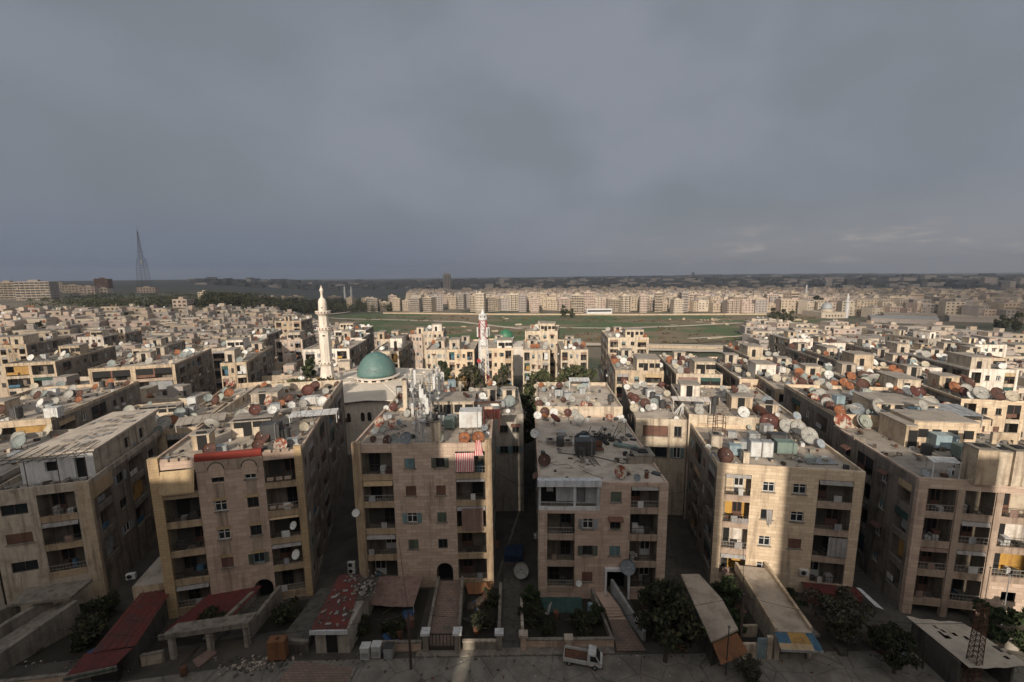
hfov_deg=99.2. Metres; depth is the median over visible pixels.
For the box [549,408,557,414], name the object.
satellite dish
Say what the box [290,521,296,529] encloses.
satellite dish
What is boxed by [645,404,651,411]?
satellite dish
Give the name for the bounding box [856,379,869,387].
satellite dish
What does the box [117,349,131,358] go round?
house
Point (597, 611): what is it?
bush
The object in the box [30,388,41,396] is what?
satellite dish
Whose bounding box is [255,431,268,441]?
satellite dish
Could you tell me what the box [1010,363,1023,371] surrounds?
house
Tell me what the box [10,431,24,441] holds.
satellite dish
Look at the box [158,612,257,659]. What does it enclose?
concrete porch
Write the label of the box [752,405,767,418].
satellite dish
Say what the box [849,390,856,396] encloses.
satellite dish
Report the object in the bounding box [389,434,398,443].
satellite dish
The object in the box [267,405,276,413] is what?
satellite dish
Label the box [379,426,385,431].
satellite dish
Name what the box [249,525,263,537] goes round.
window
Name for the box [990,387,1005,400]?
satellite dish
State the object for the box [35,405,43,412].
satellite dish
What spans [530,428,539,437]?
satellite dish
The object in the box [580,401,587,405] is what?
satellite dish
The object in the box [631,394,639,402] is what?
satellite dish
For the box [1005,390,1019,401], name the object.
satellite dish
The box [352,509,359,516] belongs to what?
satellite dish
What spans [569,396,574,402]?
satellite dish
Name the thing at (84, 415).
window
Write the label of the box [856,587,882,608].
white board
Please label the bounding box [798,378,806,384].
satellite dish
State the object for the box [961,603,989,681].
lattice pylon
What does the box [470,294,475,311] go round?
apartment block
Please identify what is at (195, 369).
apartment block
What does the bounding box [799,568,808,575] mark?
air conditioner
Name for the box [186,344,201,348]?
house
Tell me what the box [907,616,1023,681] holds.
tarp shed
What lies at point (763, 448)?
metal cabinet
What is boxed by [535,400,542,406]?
satellite dish
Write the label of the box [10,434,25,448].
satellite dish
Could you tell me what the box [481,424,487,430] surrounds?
satellite dish
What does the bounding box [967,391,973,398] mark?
satellite dish
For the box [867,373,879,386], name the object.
satellite dish
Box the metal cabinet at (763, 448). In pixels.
[747,438,773,457]
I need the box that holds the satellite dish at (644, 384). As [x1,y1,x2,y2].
[641,381,647,386]
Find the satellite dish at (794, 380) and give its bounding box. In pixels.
[791,377,798,383]
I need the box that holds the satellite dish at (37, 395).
[33,391,40,399]
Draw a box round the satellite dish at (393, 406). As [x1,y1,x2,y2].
[389,402,397,410]
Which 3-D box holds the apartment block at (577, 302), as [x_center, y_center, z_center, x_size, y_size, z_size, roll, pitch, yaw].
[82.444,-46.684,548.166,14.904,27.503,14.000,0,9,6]
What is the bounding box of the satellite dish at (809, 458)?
[804,453,816,463]
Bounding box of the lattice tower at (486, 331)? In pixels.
[477,320,489,381]
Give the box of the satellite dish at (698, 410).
[694,405,703,414]
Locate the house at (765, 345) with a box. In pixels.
[759,343,767,349]
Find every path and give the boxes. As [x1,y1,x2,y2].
[331,317,523,328]
[502,519,520,647]
[559,323,735,328]
[585,343,722,346]
[648,348,722,351]
[665,535,677,582]
[688,336,741,338]
[853,563,911,632]
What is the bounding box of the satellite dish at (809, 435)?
[801,427,818,443]
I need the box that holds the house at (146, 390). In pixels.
[140,385,166,403]
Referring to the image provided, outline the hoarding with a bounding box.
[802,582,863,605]
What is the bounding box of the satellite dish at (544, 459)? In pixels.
[538,453,550,466]
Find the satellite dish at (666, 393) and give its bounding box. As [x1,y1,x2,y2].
[663,390,670,396]
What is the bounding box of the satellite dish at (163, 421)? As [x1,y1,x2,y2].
[156,415,171,426]
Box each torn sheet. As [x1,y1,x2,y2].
[731,518,748,523]
[827,537,847,557]
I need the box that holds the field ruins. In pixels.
[446,318,801,337]
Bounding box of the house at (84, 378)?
[80,376,88,380]
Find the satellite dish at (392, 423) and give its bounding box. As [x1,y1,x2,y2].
[388,419,396,427]
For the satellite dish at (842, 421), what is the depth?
55.03 m
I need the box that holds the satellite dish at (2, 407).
[0,404,4,415]
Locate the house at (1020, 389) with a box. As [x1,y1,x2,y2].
[1016,385,1023,393]
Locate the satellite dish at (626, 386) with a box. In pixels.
[624,384,629,389]
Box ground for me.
[0,273,1023,681]
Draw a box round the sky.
[0,0,1023,280]
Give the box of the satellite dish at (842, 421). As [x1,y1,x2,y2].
[834,413,851,428]
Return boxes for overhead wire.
[59,614,405,637]
[399,542,407,609]
[413,596,740,620]
[743,534,743,592]
[746,596,979,623]
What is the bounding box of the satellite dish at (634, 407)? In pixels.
[630,403,638,411]
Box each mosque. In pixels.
[313,351,453,454]
[479,329,522,375]
[802,302,845,317]
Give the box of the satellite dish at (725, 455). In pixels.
[717,447,733,462]
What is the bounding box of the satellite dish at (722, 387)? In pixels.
[720,385,726,392]
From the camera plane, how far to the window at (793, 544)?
46.12 m
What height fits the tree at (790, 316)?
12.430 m
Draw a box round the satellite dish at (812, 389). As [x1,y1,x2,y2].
[809,387,815,392]
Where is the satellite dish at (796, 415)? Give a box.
[793,411,800,419]
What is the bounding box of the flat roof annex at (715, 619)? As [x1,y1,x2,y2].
[681,574,737,665]
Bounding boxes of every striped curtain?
[455,453,473,471]
[474,440,482,455]
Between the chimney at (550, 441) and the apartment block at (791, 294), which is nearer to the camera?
the chimney at (550, 441)
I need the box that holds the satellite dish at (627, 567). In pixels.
[620,559,635,575]
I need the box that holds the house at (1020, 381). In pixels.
[1017,372,1023,386]
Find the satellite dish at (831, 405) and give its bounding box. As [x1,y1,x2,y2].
[825,401,835,410]
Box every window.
[0,503,28,515]
[5,532,35,546]
[12,560,38,572]
[82,413,87,421]
[113,400,118,408]
[113,469,126,486]
[120,496,128,510]
[121,518,133,536]
[148,448,156,457]
[212,477,223,481]
[214,500,228,512]
[217,529,231,541]
[221,557,234,569]
[243,474,257,480]
[247,497,258,506]
[248,552,269,564]
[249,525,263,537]
[311,533,314,549]
[346,412,351,422]
[360,412,364,421]
[367,411,371,421]
[402,513,421,523]
[403,458,415,469]
[405,486,417,496]
[407,540,419,550]
[431,458,448,468]
[435,485,446,496]
[436,512,447,523]
[438,539,447,547]
[494,540,498,556]
[496,446,511,454]
[499,425,508,433]
[510,446,521,453]
[511,424,520,433]
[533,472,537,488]
[578,519,597,529]
[578,546,597,556]
[582,572,593,582]
[608,517,623,530]
[608,546,620,556]
[609,492,622,502]
[642,425,667,436]
[644,446,667,458]
[670,448,683,458]
[673,426,681,437]
[756,562,763,567]
[757,536,770,547]
[759,509,773,525]
[761,482,775,493]
[786,538,801,549]
[789,511,804,523]
[791,484,807,495]
[840,444,850,458]
[869,520,881,537]
[870,549,877,563]
[876,468,888,484]
[876,498,883,511]
[981,408,987,414]
[995,408,1001,415]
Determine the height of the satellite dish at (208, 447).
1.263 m
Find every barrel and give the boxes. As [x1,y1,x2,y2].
[99,381,105,387]
[107,382,114,388]
[179,663,187,676]
[280,428,284,438]
[282,427,290,439]
[397,628,403,639]
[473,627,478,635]
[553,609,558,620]
[556,436,563,446]
[577,447,585,457]
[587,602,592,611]
[608,394,613,402]
[650,391,655,398]
[659,399,665,408]
[708,404,715,413]
[712,396,718,404]
[741,370,745,376]
[920,443,932,455]
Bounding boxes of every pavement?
[276,661,355,681]
[416,646,614,656]
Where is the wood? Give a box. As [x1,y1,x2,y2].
[25,290,391,312]
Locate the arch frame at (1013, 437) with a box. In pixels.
[989,431,1019,445]
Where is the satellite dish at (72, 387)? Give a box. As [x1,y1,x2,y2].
[67,385,76,389]
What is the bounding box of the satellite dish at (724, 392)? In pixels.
[722,389,729,396]
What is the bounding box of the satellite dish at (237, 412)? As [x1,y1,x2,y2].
[233,409,248,417]
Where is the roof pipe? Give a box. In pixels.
[559,452,627,463]
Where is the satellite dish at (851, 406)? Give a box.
[844,404,858,413]
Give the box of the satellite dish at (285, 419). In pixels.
[281,414,291,424]
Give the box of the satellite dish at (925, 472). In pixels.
[920,468,929,476]
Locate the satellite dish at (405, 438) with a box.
[400,432,411,444]
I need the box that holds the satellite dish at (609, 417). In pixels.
[606,414,612,420]
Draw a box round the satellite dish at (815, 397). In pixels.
[811,394,819,401]
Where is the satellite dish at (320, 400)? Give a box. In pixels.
[316,396,326,405]
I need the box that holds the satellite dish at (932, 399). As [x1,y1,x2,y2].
[924,397,939,402]
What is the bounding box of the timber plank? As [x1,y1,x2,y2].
[180,647,197,664]
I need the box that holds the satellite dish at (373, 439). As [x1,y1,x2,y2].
[370,436,375,442]
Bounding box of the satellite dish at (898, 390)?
[895,388,904,392]
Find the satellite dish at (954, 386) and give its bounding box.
[948,381,960,392]
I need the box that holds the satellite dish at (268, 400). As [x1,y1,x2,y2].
[264,396,272,405]
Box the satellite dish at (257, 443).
[251,439,263,447]
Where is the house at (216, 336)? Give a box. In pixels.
[203,335,221,341]
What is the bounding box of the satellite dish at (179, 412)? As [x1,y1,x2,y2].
[173,407,185,417]
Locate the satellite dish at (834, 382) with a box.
[830,380,837,385]
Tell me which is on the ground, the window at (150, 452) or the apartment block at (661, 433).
the apartment block at (661, 433)
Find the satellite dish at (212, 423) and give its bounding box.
[204,418,220,428]
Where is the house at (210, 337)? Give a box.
[200,334,222,341]
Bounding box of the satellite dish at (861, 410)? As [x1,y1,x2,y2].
[849,403,864,414]
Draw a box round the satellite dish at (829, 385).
[825,382,832,389]
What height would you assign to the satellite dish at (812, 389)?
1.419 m
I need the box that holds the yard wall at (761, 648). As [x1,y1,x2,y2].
[738,624,773,658]
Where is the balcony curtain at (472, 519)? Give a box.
[462,508,482,530]
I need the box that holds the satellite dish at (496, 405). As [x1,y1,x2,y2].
[488,403,499,411]
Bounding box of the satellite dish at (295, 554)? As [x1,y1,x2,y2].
[292,549,299,559]
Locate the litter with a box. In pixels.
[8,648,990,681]
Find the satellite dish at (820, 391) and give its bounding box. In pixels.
[815,388,826,397]
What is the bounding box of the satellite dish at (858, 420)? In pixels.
[855,414,867,427]
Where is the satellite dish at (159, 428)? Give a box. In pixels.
[153,426,162,433]
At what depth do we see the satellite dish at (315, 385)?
69.23 m
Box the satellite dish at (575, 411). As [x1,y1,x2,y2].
[571,409,578,416]
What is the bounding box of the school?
[586,308,611,313]
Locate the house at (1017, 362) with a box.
[1009,359,1023,366]
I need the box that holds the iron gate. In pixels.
[420,627,461,651]
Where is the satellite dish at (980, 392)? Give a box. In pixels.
[973,386,989,398]
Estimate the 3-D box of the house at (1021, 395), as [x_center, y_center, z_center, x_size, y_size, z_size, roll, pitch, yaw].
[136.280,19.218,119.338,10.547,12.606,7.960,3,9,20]
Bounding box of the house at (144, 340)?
[142,336,162,343]
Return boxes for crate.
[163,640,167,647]
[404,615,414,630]
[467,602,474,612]
[474,596,485,609]
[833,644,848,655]
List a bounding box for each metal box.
[266,634,288,661]
[359,642,370,659]
[370,640,382,657]
[383,641,394,659]
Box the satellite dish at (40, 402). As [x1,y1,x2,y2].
[36,398,43,406]
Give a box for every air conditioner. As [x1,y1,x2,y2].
[125,572,136,579]
[347,561,355,567]
[348,567,355,573]
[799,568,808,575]
[947,468,955,475]
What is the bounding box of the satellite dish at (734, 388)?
[731,385,737,392]
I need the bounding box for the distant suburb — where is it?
[187,273,1023,290]
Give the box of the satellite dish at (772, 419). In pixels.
[760,413,779,428]
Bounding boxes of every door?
[259,579,273,594]
[361,653,367,658]
[372,652,378,656]
[384,653,391,657]
[439,563,452,577]
[756,638,767,658]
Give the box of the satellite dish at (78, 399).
[75,396,81,402]
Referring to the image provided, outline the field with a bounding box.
[328,314,826,342]
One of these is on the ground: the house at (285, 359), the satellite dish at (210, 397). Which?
the house at (285, 359)
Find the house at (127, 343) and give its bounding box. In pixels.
[116,342,136,351]
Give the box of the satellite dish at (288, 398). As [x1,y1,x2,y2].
[284,394,292,402]
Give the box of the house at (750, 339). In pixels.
[748,334,768,342]
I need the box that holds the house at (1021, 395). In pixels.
[1016,389,1023,399]
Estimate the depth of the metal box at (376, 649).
39.16 m
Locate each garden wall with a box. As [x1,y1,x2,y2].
[0,672,77,681]
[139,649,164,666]
[290,638,309,652]
[382,640,421,651]
[462,638,496,649]
[498,582,501,627]
[520,598,523,629]
[526,636,614,646]
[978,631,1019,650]
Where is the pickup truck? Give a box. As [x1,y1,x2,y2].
[563,644,602,670]
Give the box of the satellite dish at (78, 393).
[74,390,82,397]
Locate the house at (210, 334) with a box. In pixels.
[201,333,215,338]
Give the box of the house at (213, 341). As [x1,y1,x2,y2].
[191,338,219,348]
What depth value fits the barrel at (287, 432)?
48.28 m
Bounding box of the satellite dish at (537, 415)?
[534,411,541,419]
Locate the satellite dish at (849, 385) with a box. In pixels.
[845,381,853,389]
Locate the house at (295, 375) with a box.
[290,367,320,378]
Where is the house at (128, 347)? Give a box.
[119,344,139,350]
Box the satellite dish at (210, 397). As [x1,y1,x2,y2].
[203,393,212,401]
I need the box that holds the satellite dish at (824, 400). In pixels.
[821,397,833,407]
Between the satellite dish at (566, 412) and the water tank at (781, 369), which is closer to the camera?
the satellite dish at (566, 412)
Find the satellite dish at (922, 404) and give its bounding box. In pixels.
[917,400,927,410]
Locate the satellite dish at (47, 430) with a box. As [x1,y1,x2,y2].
[42,423,52,436]
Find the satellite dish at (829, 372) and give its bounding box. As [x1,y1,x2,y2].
[824,370,833,376]
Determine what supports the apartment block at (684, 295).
on the ground
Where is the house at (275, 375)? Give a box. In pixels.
[262,363,299,381]
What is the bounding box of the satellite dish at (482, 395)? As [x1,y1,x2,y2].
[479,392,485,398]
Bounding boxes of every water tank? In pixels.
[8,406,25,419]
[40,354,48,358]
[43,405,64,418]
[47,388,60,396]
[185,406,195,414]
[186,396,196,405]
[259,420,282,439]
[270,402,280,408]
[305,395,319,405]
[444,416,454,430]
[447,413,456,426]
[448,379,455,387]
[459,407,482,428]
[495,399,504,409]
[554,388,561,396]
[564,392,571,399]
[574,437,595,455]
[645,389,654,397]
[671,359,677,365]
[728,442,741,457]
[737,438,747,448]
[746,431,759,438]
[759,423,773,435]
[766,431,789,440]
[773,438,796,455]
[777,366,785,373]
[832,394,845,404]
[906,406,922,409]
[907,359,915,363]
[926,431,959,449]
[950,442,963,458]
[996,362,1006,368]
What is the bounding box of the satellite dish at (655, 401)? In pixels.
[650,398,658,404]
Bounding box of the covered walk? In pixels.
[734,562,812,651]
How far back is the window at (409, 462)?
46.03 m
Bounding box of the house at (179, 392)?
[141,384,209,402]
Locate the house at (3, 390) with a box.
[0,378,7,397]
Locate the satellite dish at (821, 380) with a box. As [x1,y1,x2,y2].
[817,378,824,383]
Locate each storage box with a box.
[45,403,55,407]
[215,443,228,451]
[287,436,298,446]
[383,413,391,419]
[558,430,565,436]
[579,387,585,393]
[694,401,702,406]
[727,430,737,437]
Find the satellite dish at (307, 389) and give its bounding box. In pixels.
[301,384,313,395]
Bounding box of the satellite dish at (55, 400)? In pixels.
[49,397,58,403]
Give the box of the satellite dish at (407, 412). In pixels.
[403,409,410,416]
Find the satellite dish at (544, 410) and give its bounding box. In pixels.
[540,407,548,414]
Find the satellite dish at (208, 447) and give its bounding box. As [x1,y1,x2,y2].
[202,443,215,452]
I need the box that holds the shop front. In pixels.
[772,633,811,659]
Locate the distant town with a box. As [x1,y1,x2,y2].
[405,285,1023,323]
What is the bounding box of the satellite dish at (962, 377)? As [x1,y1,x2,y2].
[958,374,966,382]
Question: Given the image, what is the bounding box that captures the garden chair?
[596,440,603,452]
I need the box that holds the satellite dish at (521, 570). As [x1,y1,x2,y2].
[514,562,528,578]
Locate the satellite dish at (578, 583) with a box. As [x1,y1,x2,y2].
[576,580,581,586]
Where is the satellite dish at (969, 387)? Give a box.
[961,383,972,392]
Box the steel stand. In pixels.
[712,414,725,436]
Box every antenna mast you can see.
[406,368,415,407]
[411,394,428,442]
[419,370,435,428]
[428,367,443,413]
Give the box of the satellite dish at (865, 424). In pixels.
[859,414,872,428]
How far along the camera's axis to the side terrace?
42.20 m
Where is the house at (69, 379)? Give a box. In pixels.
[16,374,89,393]
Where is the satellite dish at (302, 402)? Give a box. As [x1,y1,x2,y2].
[298,399,306,406]
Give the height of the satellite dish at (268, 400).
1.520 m
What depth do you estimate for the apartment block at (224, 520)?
44.93 m
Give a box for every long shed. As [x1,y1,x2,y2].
[867,315,938,323]
[881,312,937,316]
[945,314,1010,322]
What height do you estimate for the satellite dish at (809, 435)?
2.190 m
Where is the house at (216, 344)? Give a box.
[202,343,220,348]
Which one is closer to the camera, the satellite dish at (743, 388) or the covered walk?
the covered walk
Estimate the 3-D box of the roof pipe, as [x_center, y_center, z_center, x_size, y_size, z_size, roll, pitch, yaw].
[9.677,13.502,50.351,8.587,0.095,0.631,3,9,24]
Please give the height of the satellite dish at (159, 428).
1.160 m
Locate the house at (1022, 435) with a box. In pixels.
[1020,397,1023,439]
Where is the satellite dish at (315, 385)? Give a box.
[310,381,319,391]
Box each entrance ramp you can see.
[213,585,282,643]
[427,576,463,647]
[591,579,645,651]
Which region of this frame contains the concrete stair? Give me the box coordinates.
[0,579,92,673]
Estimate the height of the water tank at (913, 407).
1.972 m
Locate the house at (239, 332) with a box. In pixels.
[223,330,244,335]
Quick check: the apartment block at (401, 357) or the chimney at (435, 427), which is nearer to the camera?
the chimney at (435, 427)
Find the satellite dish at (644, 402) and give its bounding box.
[640,398,649,407]
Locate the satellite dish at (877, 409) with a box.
[872,398,888,415]
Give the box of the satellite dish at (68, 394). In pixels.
[63,390,73,399]
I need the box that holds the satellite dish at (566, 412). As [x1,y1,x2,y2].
[564,409,571,416]
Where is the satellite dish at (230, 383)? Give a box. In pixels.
[225,380,234,387]
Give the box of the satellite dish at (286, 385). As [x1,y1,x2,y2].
[281,382,289,390]
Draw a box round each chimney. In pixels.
[401,378,408,410]
[429,418,441,442]
[546,438,554,444]
[564,439,572,445]
[580,456,584,462]
[626,454,637,463]
[629,447,654,463]
[644,469,649,478]
[708,431,723,448]
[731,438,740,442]
[741,449,750,463]
[960,442,1002,485]
[994,446,1013,484]
[999,444,1023,486]
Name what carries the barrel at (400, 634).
on the garden soil at (376, 614)
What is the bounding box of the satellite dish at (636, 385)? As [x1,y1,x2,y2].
[633,382,639,388]
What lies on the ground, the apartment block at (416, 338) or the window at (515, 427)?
the apartment block at (416, 338)
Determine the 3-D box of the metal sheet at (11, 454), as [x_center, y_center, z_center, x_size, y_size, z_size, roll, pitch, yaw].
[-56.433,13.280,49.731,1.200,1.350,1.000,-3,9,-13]
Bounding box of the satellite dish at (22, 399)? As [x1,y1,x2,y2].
[20,396,25,404]
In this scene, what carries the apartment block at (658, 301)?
on the ground
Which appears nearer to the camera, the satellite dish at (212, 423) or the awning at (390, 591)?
the awning at (390, 591)
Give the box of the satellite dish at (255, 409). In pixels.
[249,404,260,415]
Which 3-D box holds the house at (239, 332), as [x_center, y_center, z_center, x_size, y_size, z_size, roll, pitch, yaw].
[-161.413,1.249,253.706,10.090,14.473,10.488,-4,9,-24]
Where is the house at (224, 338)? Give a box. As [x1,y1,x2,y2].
[219,336,229,342]
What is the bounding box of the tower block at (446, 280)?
[443,273,450,288]
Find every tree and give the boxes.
[25,322,42,328]
[283,378,312,382]
[300,358,316,378]
[316,375,347,421]
[438,360,451,380]
[448,374,467,389]
[458,362,486,390]
[492,364,511,386]
[520,368,556,422]
[520,394,535,443]
[554,364,599,381]
[560,305,568,316]
[567,308,574,317]
[632,578,706,662]
[767,307,779,318]
[778,309,786,320]
[783,310,797,321]
[802,585,875,645]
[867,620,922,673]
[993,314,1010,330]
[1005,312,1023,330]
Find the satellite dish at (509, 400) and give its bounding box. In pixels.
[504,395,515,406]
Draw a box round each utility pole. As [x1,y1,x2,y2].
[401,611,412,669]
[725,626,730,674]
[739,593,744,639]
[921,645,927,668]
[1000,573,1011,627]
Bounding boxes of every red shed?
[62,589,168,681]
[309,570,382,652]
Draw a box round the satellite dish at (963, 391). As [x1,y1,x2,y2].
[958,387,969,396]
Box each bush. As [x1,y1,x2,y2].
[67,612,109,652]
[79,589,120,619]
[196,605,226,619]
[270,595,302,625]
[356,613,371,637]
[380,613,406,639]
[470,605,494,629]
[483,586,499,606]
[517,599,545,628]
[519,583,540,605]
[540,614,556,635]
[569,608,596,636]
[587,601,605,625]
[711,574,742,608]
[727,608,747,635]
[731,653,762,681]
[785,587,807,609]
[866,624,879,641]
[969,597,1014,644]
[1006,607,1023,651]
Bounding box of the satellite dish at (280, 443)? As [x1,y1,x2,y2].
[272,438,286,450]
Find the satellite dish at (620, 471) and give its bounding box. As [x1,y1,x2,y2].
[614,465,626,478]
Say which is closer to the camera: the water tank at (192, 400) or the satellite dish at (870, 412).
the satellite dish at (870, 412)
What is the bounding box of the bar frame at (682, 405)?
[674,403,687,414]
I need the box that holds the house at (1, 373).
[0,365,2,377]
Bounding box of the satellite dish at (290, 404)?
[287,401,294,407]
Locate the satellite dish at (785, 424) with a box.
[779,418,793,432]
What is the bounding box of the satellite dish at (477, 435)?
[472,431,483,442]
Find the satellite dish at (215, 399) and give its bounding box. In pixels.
[211,395,219,404]
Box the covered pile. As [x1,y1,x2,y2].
[504,544,522,561]
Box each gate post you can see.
[495,628,503,650]
[519,630,527,650]
[564,633,573,645]
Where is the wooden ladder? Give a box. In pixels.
[586,456,599,466]
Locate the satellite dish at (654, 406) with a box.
[650,403,656,409]
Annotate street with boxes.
[125,649,1023,681]
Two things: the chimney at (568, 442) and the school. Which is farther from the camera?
the school
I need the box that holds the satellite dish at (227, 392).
[224,388,233,396]
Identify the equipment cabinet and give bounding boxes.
[396,386,401,394]
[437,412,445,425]
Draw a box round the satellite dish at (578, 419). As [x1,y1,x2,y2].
[573,414,584,424]
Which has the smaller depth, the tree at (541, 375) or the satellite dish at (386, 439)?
the satellite dish at (386, 439)
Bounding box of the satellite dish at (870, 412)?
[866,409,875,414]
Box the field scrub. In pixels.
[347,315,814,343]
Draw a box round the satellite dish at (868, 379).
[861,377,871,383]
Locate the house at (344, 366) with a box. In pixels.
[334,359,358,372]
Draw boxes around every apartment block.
[0,281,15,298]
[0,332,71,374]
[0,381,141,434]
[0,408,172,610]
[0,429,72,607]
[2,342,116,396]
[13,280,60,299]
[55,281,67,291]
[61,284,84,292]
[77,329,118,346]
[79,285,100,293]
[88,346,215,394]
[93,278,113,290]
[99,287,112,293]
[113,326,142,343]
[132,336,185,354]
[134,397,232,453]
[137,286,159,292]
[146,410,333,618]
[172,297,193,307]
[197,290,210,299]
[200,378,309,406]
[211,334,268,392]
[216,379,348,516]
[220,342,274,387]
[253,326,282,353]
[274,315,312,335]
[274,330,315,356]
[289,295,303,299]
[303,335,366,366]
[328,295,341,299]
[334,322,374,350]
[341,329,371,353]
[346,297,355,309]
[351,391,498,586]
[367,297,378,311]
[371,336,411,367]
[376,330,396,347]
[379,301,391,310]
[388,294,396,301]
[388,381,462,407]
[391,297,401,310]
[391,330,408,340]
[402,299,408,310]
[409,297,421,311]
[409,326,424,368]
[422,323,446,368]
[423,296,435,311]
[425,337,448,370]
[430,294,442,310]
[447,295,456,308]
[448,335,479,387]
[456,292,466,308]
[465,292,471,307]
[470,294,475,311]
[474,385,525,510]
[475,291,485,312]
[485,334,514,385]
[486,298,488,310]
[487,295,499,310]
[507,293,518,310]
[519,293,526,311]
[522,335,550,395]
[525,321,559,381]
[530,297,538,311]
[533,414,668,599]
[536,382,622,496]
[537,292,547,296]
[556,335,587,375]
[557,297,568,310]
[571,293,583,312]
[581,290,594,311]
[600,326,648,382]
[606,297,620,311]
[606,348,663,402]
[618,294,630,311]
[621,382,686,515]
[639,293,646,312]
[654,291,662,311]
[658,350,722,390]
[670,298,683,312]
[670,380,800,518]
[677,294,693,300]
[679,291,688,311]
[685,423,865,592]
[708,352,776,387]
[722,299,739,312]
[723,340,778,359]
[728,295,744,299]
[742,364,840,405]
[764,292,777,301]
[768,331,812,355]
[771,356,838,380]
[783,291,799,299]
[783,384,982,446]
[784,342,837,365]
[805,345,888,370]
[812,336,850,348]
[822,361,934,397]
[831,409,1023,619]
[845,338,910,353]
[868,347,941,371]
[873,364,1023,440]
[880,339,931,352]
[881,296,903,298]
[885,329,940,345]
[901,292,923,296]
[904,347,1018,391]
[924,294,941,302]
[924,341,1006,364]
[930,292,954,296]
[941,337,1006,357]
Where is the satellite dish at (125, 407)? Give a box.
[122,405,134,410]
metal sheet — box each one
[7,449,26,464]
[174,412,227,432]
[277,406,308,412]
[288,408,338,425]
[430,401,501,417]
[483,409,499,430]
[569,377,589,390]
[613,442,636,448]
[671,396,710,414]
[813,457,837,464]
[901,403,982,427]
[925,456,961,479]
[964,412,992,425]
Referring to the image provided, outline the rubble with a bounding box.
[218,654,294,677]
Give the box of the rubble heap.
[563,426,635,444]
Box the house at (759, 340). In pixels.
[753,335,768,344]
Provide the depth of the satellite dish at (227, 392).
79.58 m
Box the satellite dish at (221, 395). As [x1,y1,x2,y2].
[218,393,223,400]
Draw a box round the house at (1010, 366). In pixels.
[1007,364,1023,372]
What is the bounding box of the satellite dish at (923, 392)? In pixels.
[917,387,926,395]
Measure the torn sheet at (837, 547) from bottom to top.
2.150 m
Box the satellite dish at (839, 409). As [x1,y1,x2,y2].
[834,405,845,413]
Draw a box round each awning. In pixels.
[165,585,261,631]
[370,576,422,612]
[465,582,491,593]
[541,597,581,612]
[713,633,747,664]
[775,632,823,653]
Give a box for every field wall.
[383,312,766,314]
[649,345,722,348]
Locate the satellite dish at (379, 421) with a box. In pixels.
[374,417,384,426]
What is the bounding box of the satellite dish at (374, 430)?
[371,428,377,433]
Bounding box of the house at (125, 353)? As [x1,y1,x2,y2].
[123,351,131,356]
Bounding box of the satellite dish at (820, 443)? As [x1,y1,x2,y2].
[817,439,824,447]
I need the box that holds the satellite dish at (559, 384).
[556,382,562,387]
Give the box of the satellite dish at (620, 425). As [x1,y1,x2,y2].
[617,422,624,431]
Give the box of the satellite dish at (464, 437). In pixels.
[458,432,469,442]
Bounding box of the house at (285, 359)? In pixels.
[274,353,303,369]
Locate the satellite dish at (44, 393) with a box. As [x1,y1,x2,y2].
[41,390,47,397]
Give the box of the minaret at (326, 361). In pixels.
[315,287,337,379]
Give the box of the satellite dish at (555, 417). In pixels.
[551,413,559,425]
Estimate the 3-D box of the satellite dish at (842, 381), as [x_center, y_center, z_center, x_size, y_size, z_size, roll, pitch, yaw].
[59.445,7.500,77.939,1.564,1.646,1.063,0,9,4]
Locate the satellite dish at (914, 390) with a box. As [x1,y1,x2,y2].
[910,386,919,396]
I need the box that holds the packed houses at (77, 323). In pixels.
[0,303,1023,360]
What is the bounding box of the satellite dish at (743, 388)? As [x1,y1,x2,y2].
[737,384,749,393]
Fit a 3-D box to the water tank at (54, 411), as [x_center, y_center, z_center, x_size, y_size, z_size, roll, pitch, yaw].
[-68.293,10.617,64.868,1.630,1.972,1.608,-3,9,-16]
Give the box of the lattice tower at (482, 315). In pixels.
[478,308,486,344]
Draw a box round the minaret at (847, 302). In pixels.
[844,293,850,317]
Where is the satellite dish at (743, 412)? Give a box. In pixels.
[738,406,749,417]
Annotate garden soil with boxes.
[15,609,128,665]
[176,599,308,645]
[355,589,429,644]
[461,588,498,643]
[523,598,609,636]
[630,599,658,641]
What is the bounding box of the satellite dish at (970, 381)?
[965,377,975,386]
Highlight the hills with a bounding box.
[480,273,939,278]
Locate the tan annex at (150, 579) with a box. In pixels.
[132,556,164,603]
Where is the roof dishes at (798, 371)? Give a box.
[0,304,1023,397]
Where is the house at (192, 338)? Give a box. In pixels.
[175,333,199,342]
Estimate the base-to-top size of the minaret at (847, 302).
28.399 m
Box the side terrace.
[284,588,331,653]
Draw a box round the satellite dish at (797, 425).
[791,420,805,433]
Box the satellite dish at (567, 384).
[565,381,570,387]
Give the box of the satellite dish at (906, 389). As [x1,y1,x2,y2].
[902,385,911,393]
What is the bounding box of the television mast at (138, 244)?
[136,225,151,286]
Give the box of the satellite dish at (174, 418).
[170,415,178,423]
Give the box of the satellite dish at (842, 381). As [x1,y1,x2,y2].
[839,378,847,385]
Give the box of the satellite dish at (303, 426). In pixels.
[298,422,308,431]
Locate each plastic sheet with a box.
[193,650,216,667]
[382,631,398,639]
[402,609,414,617]
[545,602,551,614]
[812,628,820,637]
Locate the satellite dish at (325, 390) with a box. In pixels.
[322,388,328,393]
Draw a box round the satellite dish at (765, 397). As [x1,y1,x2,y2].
[761,395,773,401]
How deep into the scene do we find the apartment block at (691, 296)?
550.10 m
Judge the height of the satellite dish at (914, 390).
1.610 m
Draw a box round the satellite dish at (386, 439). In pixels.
[383,435,390,443]
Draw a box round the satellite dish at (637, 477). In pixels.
[634,474,640,480]
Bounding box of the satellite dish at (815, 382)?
[813,380,821,384]

